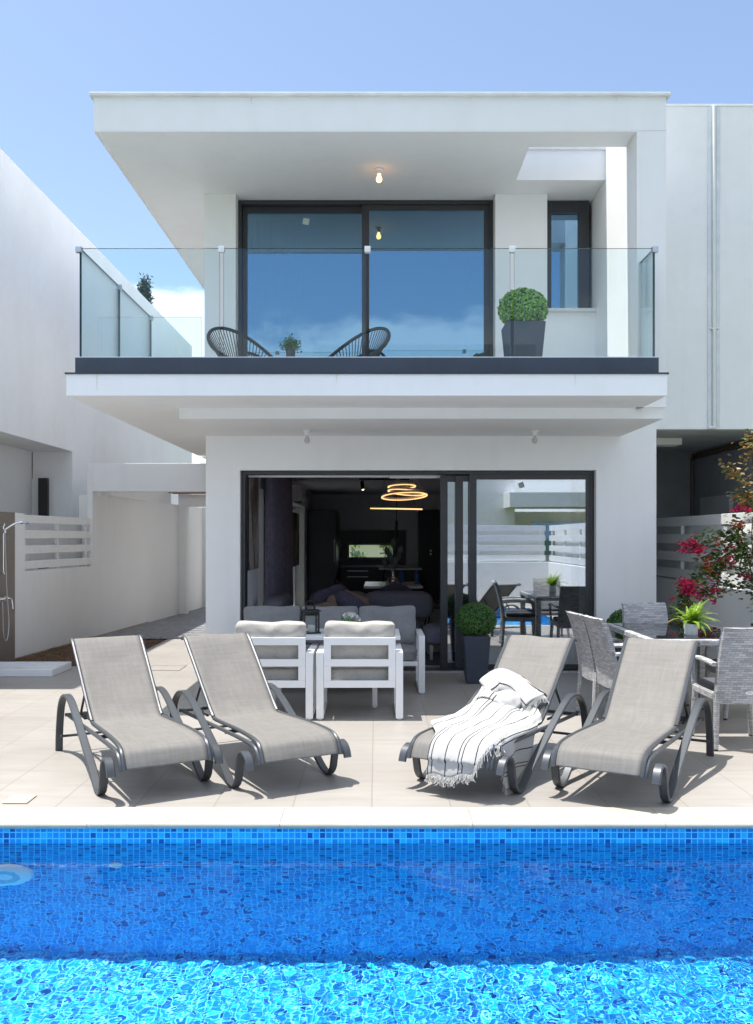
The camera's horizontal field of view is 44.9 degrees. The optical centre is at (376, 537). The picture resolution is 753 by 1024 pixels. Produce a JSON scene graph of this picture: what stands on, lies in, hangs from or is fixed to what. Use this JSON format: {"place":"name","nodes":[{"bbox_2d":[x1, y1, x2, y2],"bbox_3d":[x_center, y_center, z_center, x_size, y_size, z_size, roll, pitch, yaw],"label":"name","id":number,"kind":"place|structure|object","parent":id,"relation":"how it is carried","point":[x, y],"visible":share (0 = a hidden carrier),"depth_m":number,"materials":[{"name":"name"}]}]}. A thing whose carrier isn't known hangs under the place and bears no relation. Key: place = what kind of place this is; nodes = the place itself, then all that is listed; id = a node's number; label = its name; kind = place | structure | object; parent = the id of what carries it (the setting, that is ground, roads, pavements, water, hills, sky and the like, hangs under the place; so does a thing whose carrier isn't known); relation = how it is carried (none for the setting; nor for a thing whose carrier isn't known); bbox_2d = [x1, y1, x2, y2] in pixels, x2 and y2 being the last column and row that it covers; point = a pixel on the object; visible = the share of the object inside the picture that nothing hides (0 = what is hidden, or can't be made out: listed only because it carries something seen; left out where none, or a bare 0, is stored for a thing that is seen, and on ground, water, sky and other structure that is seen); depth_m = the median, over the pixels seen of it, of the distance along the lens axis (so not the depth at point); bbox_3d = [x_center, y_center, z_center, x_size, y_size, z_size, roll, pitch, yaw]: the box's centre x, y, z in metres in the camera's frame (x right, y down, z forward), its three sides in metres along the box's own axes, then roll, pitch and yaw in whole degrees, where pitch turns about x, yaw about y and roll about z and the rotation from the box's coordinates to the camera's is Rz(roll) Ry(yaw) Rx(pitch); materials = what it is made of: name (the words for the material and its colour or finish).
{"place":"outdoors","nodes":[
{"label":"outdoors","id":0,"kind":"place"},
{"bbox_2d":[10,635,164,665],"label":"soil","id":1,"kind":"structure","parent":0,"point":[149,644],"depth_m":11.86,"materials":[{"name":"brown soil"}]},
{"bbox_2d":[98,607,205,638],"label":"path","id":2,"kind":"structure","parent":0,"point":[190,623],"depth_m":15.46,"materials":[{"name":"grey tile"}]},
{"bbox_2d":[143,545,390,639],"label":"ground","id":3,"kind":"structure","parent":0,"point":[372,550],"depth_m":102.05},
{"bbox_2d":[0,148,191,569],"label":"neighbour house","id":4,"kind":"structure","parent":3,"relation":"on","point":[54,439],"depth_m":14.25,"materials":[{"name":"white paint"}]},
{"bbox_2d":[38,478,48,568],"bbox_3d":[-5.462,-0.160,14.963,0.155,1.620,0.067,0,0,0],"label":"recess window","id":5,"kind":"structure","parent":4,"relation":"in","point":[43,483],"depth_m":14.93,"materials":[{"name":"black glass"}]},
{"bbox_2d":[0,495,205,661],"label":"boundary wall","id":6,"kind":"structure","parent":3,"relation":"on","point":[150,566],"depth_m":14.77,"materials":[{"name":"white paint"}]},
{"bbox_2d":[0,520,28,640],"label":"garden shower","id":7,"kind":"object","parent":6,"relation":"attached to","point":[4,598],"visible":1,"depth_m":11.07,"materials":[{"name":"silver metal"}]},
{"bbox_2d":[25,515,89,570],"bbox_3d":[-4.543,0.083,12.882,0.157,0.745,2.149,0,0,5],"label":"slatted fence","id":8,"kind":"object","parent":6,"relation":"on","point":[54,541],"visible":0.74,"depth_m":12.84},
{"bbox_2d":[136,272,154,304],"bbox_3d":[-7.000,-3.082,26.774,1.183,9.380,1.210,0,0,27],"label":"cypress tree","id":9,"kind":"object","parent":3,"relation":"on","point":[143,289],"visible":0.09,"depth_m":26.73,"materials":[{"name":"green plant"}]},
{"bbox_2d":[350,545,365,556],"bbox_3d":[-0.579,0.521,24.349,0.812,2.168,0.890,0,0,-19],"label":"shrub","id":10,"kind":"object","parent":3,"relation":"on","point":[357,551],"visible":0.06,"depth_m":24.30,"materials":[{"name":"green plant"}]},
{"bbox_2d":[377,545,392,556],"bbox_3d":[0.274,0.538,24.260,0.948,2.276,0.760,0,0,-36],"label":"shrub","id":11,"kind":"object","parent":3,"relation":"on","point":[391,550],"visible":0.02,"depth_m":24.23,"materials":[{"name":"green plant"}]},
{"bbox_2d":[656,104,752,588],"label":"neighbour house","id":12,"kind":"structure","parent":3,"relation":"on","point":[704,423],"depth_m":11.34,"materials":[{"name":"white paint"}]},
{"bbox_2d":[656,576,752,658],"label":"boundary wall","id":13,"kind":"structure","parent":3,"relation":"on","point":[728,609],"depth_m":11.18,"materials":[{"name":"white paint"}]},
{"bbox_2d":[656,512,752,586],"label":"slatted fence","id":14,"kind":"object","parent":13,"relation":"on","point":[671,531],"visible":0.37,"depth_m":12.51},
{"bbox_2d":[666,429,752,625],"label":"bougainvillea","id":15,"kind":"object","parent":14,"relation":"attached to","point":[688,585],"visible":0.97,"depth_m":9.62,"materials":[{"name":"green plant"}]},
{"bbox_2d":[278,332,301,356],"bbox_3d":[-0.911,-1.993,9.558,0.250,0.290,0.282,0,0,-13],"label":"potted plant","id":16,"kind":"object","parent":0,"point":[290,345],"visible":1,"depth_m":9.51,"materials":[{"name":"green plant"}]},
{"bbox_2d":[334,579,348,589],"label":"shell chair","id":17,"kind":"object","parent":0,"point":[336,581],"visible":0.06,"depth_m":14.70,"materials":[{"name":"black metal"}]},
{"bbox_2d":[0,639,752,807],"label":"terrace","id":18,"kind":"structure","parent":0,"point":[372,771],"depth_m":6.17,"materials":[{"name":"beige tile"}]},
{"bbox_2d":[2,795,36,803],"bbox_3d":[-2.104,1.544,5.377,0.144,0.008,0.160,0,0,0],"label":"skimmer lid","id":19,"kind":"object","parent":18,"relation":"on","point":[19,799],"visible":1,"depth_m":5.36,"materials":[{"name":"beige plastic"}]},
{"bbox_2d":[0,662,70,676],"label":"shower tray","id":20,"kind":"object","parent":18,"relation":"on","point":[29,669],"visible":1,"depth_m":10.39,"materials":[{"name":"white stone"}]},
{"bbox_2d":[55,634,222,794],"bbox_3d":[-1.626,1.139,6.084,0.702,0.818,1.632,0,0,-29],"label":"sun lounger","id":21,"kind":"object","parent":18,"relation":"on","point":[133,722],"visible":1,"depth_m":6.20,"materials":[{"name":"beige fabric"}]},
{"bbox_2d":[151,665,186,670],"bbox_3d":[-2.495,1.547,10.806,0.420,0.004,0.420,0,0,0],"label":"manhole cover","id":22,"kind":"object","parent":18,"relation":"on","point":[166,667],"visible":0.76,"depth_m":10.82,"materials":[{"name":"beige stone"}]},
{"bbox_2d":[169,632,351,787],"bbox_3d":[-0.845,1.139,6.241,0.702,0.818,1.632,0,0,-29],"label":"sun lounger","id":23,"kind":"object","parent":18,"relation":"on","point":[235,686],"visible":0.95,"depth_m":6.33,"materials":[{"name":"grey fabric"}]},
{"bbox_2d":[235,621,318,719],"bbox_3d":[-0.901,1.133,8.043,0.735,0.833,0.660,0,0,1],"label":"armchair","id":24,"kind":"object","parent":18,"relation":"on","point":[287,659],"visible":0.69,"depth_m":7.74,"materials":[{"name":"white metal"}]},
{"bbox_2d":[232,605,424,693],"bbox_3d":[-0.492,1.133,9.354,1.940,0.833,0.720,0,0,0],"label":"outdoor sofa","id":25,"kind":"object","parent":18,"relation":"on","point":[402,618],"visible":0.41,"depth_m":9.52,"materials":[{"name":"grey fabric"}]},
{"bbox_2d":[271,629,399,707],"bbox_3d":[-0.475,1.218,8.520,1.380,0.662,0.660,0,0,0],"label":"coffee table","id":26,"kind":"object","parent":18,"relation":"on","point":[321,636],"visible":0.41,"depth_m":8.26,"materials":[{"name":"white metal"}]},
{"bbox_2d":[299,601,320,633],"bbox_3d":[-0.612,0.736,8.430,0.176,0.300,0.176,0,0,-14],"label":"lantern","id":27,"kind":"object","parent":26,"relation":"on","point":[315,627],"visible":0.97,"depth_m":8.39,"materials":[{"name":"black metal"}]},
{"bbox_2d":[340,612,360,621],"bbox_3d":[-0.242,0.791,8.547,0.195,0.189,0.209,0,0,0],"label":"flower bunch","id":28,"kind":"object","parent":26,"relation":"on","point":[349,615],"visible":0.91,"depth_m":8.53,"materials":[{"name":"white plant"}]},
{"bbox_2d":[316,621,402,719],"bbox_3d":[-0.144,1.133,8.043,0.735,0.833,0.660,0,0,0],"label":"armchair","id":29,"kind":"object","parent":18,"relation":"on","point":[368,654],"visible":1,"depth_m":7.72,"materials":[{"name":"white metal"}]},
{"bbox_2d":[65,92,670,672],"bbox_3d":[0.215,-1.355,15.308,5.930,5.809,14.584,0,0,0],"label":"villa","id":30,"kind":"object","parent":18,"relation":"on","point":[277,216],"visible":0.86,"depth_m":10.36,"materials":[{"name":"white paint"}]},
{"bbox_2d":[87,463,205,564],"bbox_3d":[-3.186,-0.350,16.300,2.488,1.560,4.700,0,0,0],"label":"pergola","id":31,"kind":"object","parent":30,"relation":"attached to","point":[161,482],"visible":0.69,"depth_m":13.95,"materials":[{"name":"white paint"}]},
{"bbox_2d":[206,326,273,356],"bbox_3d":[-1.379,-1.869,9.698,0.811,0.862,0.816,0,0,-44],"label":"cord chair","id":32,"kind":"object","parent":30,"relation":"on","point":[216,350],"visible":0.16,"depth_m":9.94,"materials":[{"name":"grey fabric"}]},
{"bbox_2d":[248,477,258,570],"bbox_3d":[-1.517,-0.200,11.115,0.052,1.180,0.870,0,0,0],"label":"canvas painting","id":33,"kind":"object","parent":30,"relation":"attached to","point":[253,523],"visible":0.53,"depth_m":11.06,"materials":[{"name":"black metal"}]},
{"bbox_2d":[264,478,292,605],"bbox_3d":[-1.420,0.274,13.425,0.142,2.511,2.653,0,0,0],"label":"curtain","id":34,"kind":"object","parent":30,"relation":"hanging from","point":[278,541],"visible":0.67,"depth_m":12.83,"materials":[{"name":"purple fabric"}]},
{"bbox_2d":[293,506,295,605],"bbox_3d":[-1.770,0.440,18.250,0.060,2.180,2.700,0,0,0],"label":"side door","id":35,"kind":"structure","parent":30,"relation":"in","point":[294,508],"depth_m":19.53,"materials":[{"name":"metal"}]},
{"bbox_2d":[292,512,298,566],"bbox_3d":[-1.517,0.040,16.650,0.052,0.980,1.900,0,0,0],"label":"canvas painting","id":36,"kind":"object","parent":30,"relation":"attached to","point":[295,519],"visible":0.58,"depth_m":16.79,"materials":[{"name":"black fabric"}]},
{"bbox_2d":[292,485,304,502],"bbox_3d":[-1.438,-0.782,16.642,0.215,0.296,0.800,0,0,0],"label":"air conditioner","id":37,"kind":"object","parent":30,"relation":"attached to","point":[298,493],"visible":0.85,"depth_m":16.24,"materials":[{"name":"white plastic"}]},
{"bbox_2d":[303,430,310,442],"bbox_3d":[-0.745,-1.075,9.785,0.090,0.141,0.090,0,0,0],"label":"ceiling lamp","id":38,"kind":"object","parent":30,"relation":"attached to","point":[307,439],"visible":1,"depth_m":9.76,"materials":[{"name":"white plastic"}]},
{"bbox_2d":[307,511,339,604],"bbox_3d":[-1.220,0.469,21.235,0.640,2.119,2.170,0,0,0],"label":"tall cupboard","id":39,"kind":"object","parent":30,"relation":"on","point":[323,549],"visible":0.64,"depth_m":20.20,"materials":[{"name":"wood"}]},
{"bbox_2d":[263,591,432,645],"bbox_3d":[-0.345,1.129,12.335,2.270,0.765,2.130,0,0,0],"label":"corner sofa","id":40,"kind":"object","parent":30,"relation":"on","point":[421,602],"visible":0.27,"depth_m":12.60,"materials":[{"name":"grey fabric"}]},
{"bbox_2d":[315,601,337,606],"bbox_3d":[-0.680,1.018,11.750,0.442,0.398,0.199,0,0,-37],"label":"scatter cushion","id":41,"kind":"object","parent":40,"relation":"on","point":[329,603],"visible":0.2,"depth_m":11.70,"materials":[{"name":"beige fabric"}]},
{"bbox_2d":[311,584,344,604],"bbox_3d":[-0.620,0.891,12.300,0.552,0.514,0.192,0,0,-22],"label":"scatter cushion","id":42,"kind":"object","parent":40,"relation":"on","point":[321,596],"visible":0.33,"depth_m":12.18,"materials":[{"name":"fabric"}]},
{"bbox_2d":[326,595,335,601],"bbox_3d":[-0.500,0.951,12.049,0.424,0.392,0.204,0,0,-12],"label":"scatter cushion","id":43,"kind":"object","parent":40,"relation":"on","point":[331,597],"visible":0.2,"depth_m":11.95,"materials":[{"name":"beige fabric"}]},
{"bbox_2d":[334,589,364,614],"bbox_3d":[-0.400,0.940,11.981,0.528,0.509,0.188,0,0,12],"label":"scatter cushion","id":44,"kind":"object","parent":40,"relation":"on","point":[344,598],"visible":0.31,"depth_m":11.90,"materials":[{"name":"fabric"}]},
{"bbox_2d":[345,590,369,605],"bbox_3d":[-0.320,0.931,12.218,0.488,0.454,0.188,0,0,17],"label":"scatter cushion","id":45,"kind":"object","parent":40,"relation":"on","point":[364,600],"visible":0.25,"depth_m":12.12,"materials":[{"name":"beige fabric"}]},
{"bbox_2d":[328,327,390,356],"bbox_3d":[-0.271,-1.869,9.697,0.811,0.862,0.816,0,0,42],"label":"cord chair","id":46,"kind":"object","parent":30,"relation":"on","point":[376,352],"visible":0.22,"depth_m":9.95,"materials":[{"name":"grey fabric"}]},
{"bbox_2d":[238,200,492,356],"bbox_3d":[-0.125,-2.699,10.640,2.950,2.397,0.190,0,0,0],"label":"window frame","id":47,"kind":"structure","parent":30,"relation":"in","point":[241,203],"depth_m":10.55,"materials":[{"name":"metal"}]},
{"bbox_2d":[348,544,393,557],"bbox_3d":[-0.130,0.340,22.375,1.120,0.340,0.090,0,0,0],"label":"kitchen window","id":48,"kind":"structure","parent":30,"relation":"in","point":[348,544],"depth_m":22.35,"materials":[{"name":"black glass"}]},
{"bbox_2d":[375,167,382,182],"bbox_3d":[0.028,-3.829,9.661,0.090,0.141,0.090,0,0,0],"label":"ceiling lamp","id":49,"kind":"object","parent":30,"relation":"attached to","point":[378,170],"visible":1,"depth_m":9.64,"materials":[{"name":"white plastic"}]},
{"bbox_2d":[339,530,421,593],"bbox_3d":[0.065,0.679,21.363,1.910,1.699,1.926,0,0,0],"label":"kitchen counter","id":50,"kind":"object","parent":30,"relation":"on","point":[356,574],"visible":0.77,"depth_m":22.28,"materials":[{"name":"wood"}]},
{"bbox_2d":[359,478,409,489],"bbox_3d":[0.139,-0.945,16.271,0.900,0.208,0.098,0,0,0],"label":"track light","id":51,"kind":"object","parent":30,"relation":"attached to","point":[362,485],"visible":1,"depth_m":16.27,"materials":[{"name":"black metal"}]},
{"bbox_2d":[364,582,422,588],"bbox_3d":[0.261,1.143,14.805,0.920,0.772,1.500,0,0,0],"label":"indoor dining table","id":52,"kind":"object","parent":30,"relation":"on","point":[379,585],"visible":0.18,"depth_m":14.29,"materials":[{"name":"stone"}]},
{"bbox_2d":[382,539,402,583],"bbox_3d":[0.256,0.387,14.434,0.280,0.738,0.180,0,0,29],"label":"potted plant","id":53,"kind":"object","parent":52,"relation":"on","point":[393,578],"visible":0.88,"depth_m":14.42,"materials":[{"name":"green plant"}]},
{"bbox_2d":[399,570,403,583],"bbox_3d":[0.403,0.643,14.830,0.072,0.225,0.071,0,0,0],"label":"water bottle","id":54,"kind":"object","parent":52,"relation":"on","point":[401,578],"visible":1,"depth_m":14.80,"materials":[{"name":"blue glass"}]},
{"bbox_2d":[414,570,418,583],"bbox_3d":[0.648,0.643,14.710,0.072,0.225,0.071,0,0,0],"label":"water bottle","id":55,"kind":"object","parent":52,"relation":"on","point":[416,576],"visible":1,"depth_m":14.68,"materials":[{"name":"blue glass"}]},
{"bbox_2d":[370,478,421,509],"bbox_3d":[0.304,-0.734,13.988,0.800,0.632,0.024,0,0,0],"label":"bar pendant","id":56,"kind":"object","parent":30,"relation":"hanging from","point":[409,508],"visible":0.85,"depth_m":13.98,"materials":[{"name":"brown metal"}]},
{"bbox_2d":[395,490,397,536],"bbox_3d":[0.419,-0.524,19.322,0.060,1.050,0.060,0,0,0],"label":"tube pendant","id":57,"kind":"object","parent":30,"relation":"hanging from","point":[396,528],"visible":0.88,"depth_m":19.31,"materials":[{"name":"black metal"}]},
{"bbox_2d":[381,478,427,500],"bbox_3d":[0.434,-0.816,14.200,0.730,0.466,0.730,0,0,0],"label":"ring chandelier","id":58,"kind":"object","parent":30,"relation":"hanging from","point":[411,490],"visible":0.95,"depth_m":14.06,"materials":[{"name":"gold plastic"}]},
{"bbox_2d":[418,510,439,599],"bbox_3d":[1.340,0.429,22.247,0.640,2.199,0.155,0,0,0],"label":"interior door","id":59,"kind":"structure","parent":30,"relation":"attached to","point":[429,542],"depth_m":22.20,"materials":[{"name":"wood"}]},
{"bbox_2d":[424,580,454,624],"bbox_3d":[1.000,1.108,14.596,0.521,0.847,0.576,0,0,12],"label":"shell chair","id":60,"kind":"object","parent":30,"relation":"on","point":[451,585],"visible":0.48,"depth_m":14.45,"materials":[{"name":"black metal"}]},
{"bbox_2d":[425,652,499,664],"bbox_3d":[0.600,1.521,11.480,2.600,0.006,1.200,0,0,0],"label":"rug","id":61,"kind":"object","parent":30,"relation":"on","point":[493,656],"visible":0.12,"depth_m":11.52,"materials":[{"name":"grey fabric"}]},
{"bbox_2d":[423,623,491,659],"bbox_3d":[1.020,1.318,11.600,0.840,0.422,0.721,0,0,0],"label":"ottoman","id":62,"kind":"object","parent":61,"relation":"on","point":[431,631],"visible":0.34,"depth_m":11.28,"materials":[{"name":"fabric"}]},
{"bbox_2d":[497,287,547,356],"bbox_3d":[1.453,-1.955,9.018,0.514,1.026,0.514,0,0,0],"label":"potted topiary","id":63,"kind":"object","parent":30,"relation":"on","point":[522,312],"visible":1,"depth_m":8.85,"materials":[{"name":"plant"}]},
{"bbox_2d":[530,430,538,443],"bbox_3d":[1.697,-1.075,9.785,0.090,0.141,0.090,0,0,0],"label":"ceiling lamp","id":64,"kind":"object","parent":30,"relation":"attached to","point":[534,438],"visible":1,"depth_m":9.76,"materials":[{"name":"white plastic"}]},
{"bbox_2d":[519,482,554,637],"bbox_3d":[2.000,0.283,11.355,0.443,2.491,0.073,0,0,-1],"label":"sliding glass door","id":65,"kind":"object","parent":30,"relation":"in","point":[536,508],"visible":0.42,"depth_m":11.35,"materials":[{"name":"glass"}]},
{"bbox_2d":[547,201,588,307],"bbox_3d":[2.215,-3.244,10.605,0.500,1.288,0.100,0,0,0],"label":"narrow window","id":66,"kind":"structure","parent":30,"relation":"in","point":[567,221],"depth_m":10.60,"materials":[{"name":"glass"}]},
{"bbox_2d":[0,807,752,842],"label":"swimming pool","id":67,"kind":"structure","parent":18,"relation":"in","point":[376,825],"depth_m":4.96,"materials":[{"name":"stone"}]},
{"bbox_2d":[0,843,752,1023],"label":"water","id":68,"kind":"structure","parent":67,"relation":"in","point":[376,933],"depth_m":3.83,"materials":[{"name":"blue liquid"}]},
{"bbox_2d":[455,602,496,683],"bbox_3d":[1.062,1.121,9.746,0.460,0.859,0.457,0,0,0],"label":"potted topiary","id":69,"kind":"object","parent":18,"relation":"on","point":[475,623],"visible":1,"depth_m":9.62,"materials":[{"name":"plant"}]},
{"bbox_2d":[398,634,587,793],"bbox_3d":[0.835,1.139,6.122,0.702,0.818,1.632,0,0,31],"label":"sun lounger","id":70,"kind":"object","parent":18,"relation":"on","point":[537,662],"visible":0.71,"depth_m":6.40,"materials":[{"name":"grey fabric"}]},
{"bbox_2d":[424,668,548,795],"bbox_3d":[0.722,1.243,5.907,0.611,0.616,1.260,0,0,31],"label":"towel","id":71,"kind":"object","parent":70,"relation":"on","point":[501,710],"visible":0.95,"depth_m":5.74,"materials":[{"name":"white fabric"}]},
{"bbox_2d":[566,611,623,721],"bbox_3d":[1.987,1.097,7.859,0.662,0.905,0.557,0,0,-4],"label":"wicker chair","id":72,"kind":"object","parent":18,"relation":"on","point":[586,664],"visible":0.43,"depth_m":7.76,"materials":[{"name":"grey wicker"}]},
{"bbox_2d":[606,609,622,659],"bbox_3d":[2.699,1.163,9.918,0.396,0.774,0.406,0,0,0],"label":"potted topiary","id":73,"kind":"object","parent":18,"relation":"on","point":[615,617],"visible":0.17,"depth_m":9.83,"materials":[{"name":"plant"}]},
{"bbox_2d":[540,637,713,802],"bbox_3d":[1.674,1.139,5.929,0.702,0.818,1.632,0,0,31],"label":"sun lounger","id":74,"kind":"object","parent":18,"relation":"on","point":[635,725],"visible":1,"depth_m":6.03,"materials":[{"name":"grey fabric"}]},
{"bbox_2d":[581,614,677,732],"bbox_3d":[2.041,1.097,7.437,0.662,0.905,0.557,0,0,-6],"label":"wicker chair","id":75,"kind":"object","parent":18,"relation":"on","point":[605,654],"visible":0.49,"depth_m":7.33,"materials":[{"name":"grey wicker"}]},
{"bbox_2d":[621,602,689,705],"bbox_3d":[2.630,1.097,8.703,0.557,0.905,0.662,0,0,0],"label":"wicker chair","id":76,"kind":"object","parent":18,"relation":"on","point":[642,612],"visible":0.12,"depth_m":8.94,"materials":[{"name":"grey wicker"}]},
{"bbox_2d":[606,623,721,700],"bbox_3d":[2.630,1.177,7.917,0.940,0.743,1.400,0,0,0],"label":"dining table","id":77,"kind":"object","parent":18,"relation":"on","point":[668,631],"visible":0.34,"depth_m":7.91,"materials":[{"name":"grey wicker"}]},
{"bbox_2d":[669,598,719,635],"bbox_3d":[2.597,0.649,7.510,0.444,0.314,0.463,0,0,0],"label":"potted fern","id":78,"kind":"object","parent":77,"relation":"on","point":[691,619],"visible":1,"depth_m":7.47,"materials":[{"name":"green plant"}]},
{"bbox_2d":[702,646,728,719],"bbox_3d":[3.263,1.097,7.974,0.662,0.905,0.557,0,0,-2],"label":"wicker chair","id":79,"kind":"object","parent":18,"relation":"on","point":[709,669],"visible":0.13,"depth_m":8.10,"materials":[{"name":"grey wicker"}]},
{"bbox_2d":[691,627,752,750],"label":"wicker chair","id":80,"kind":"object","parent":18,"relation":"on","point":[731,682],"visible":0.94,"depth_m":6.60,"materials":[{"name":"grey wicker"}]},
{"bbox_2d":[0,0,752,507],"label":"sky","id":81,"kind":"structure","parent":0,"point":[54,53],"materials":[{"name":"blue"}]},
{"bbox_2d":[378,583,411,590],"bbox_3d":[0.280,1.108,13.729,0.576,0.847,0.521,0,0,0],"label":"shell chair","id":82,"kind":"object","parent":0,"point":[394,587],"visible":0.12,"depth_m":13.49,"materials":[{"name":"fabric"}]}
]}

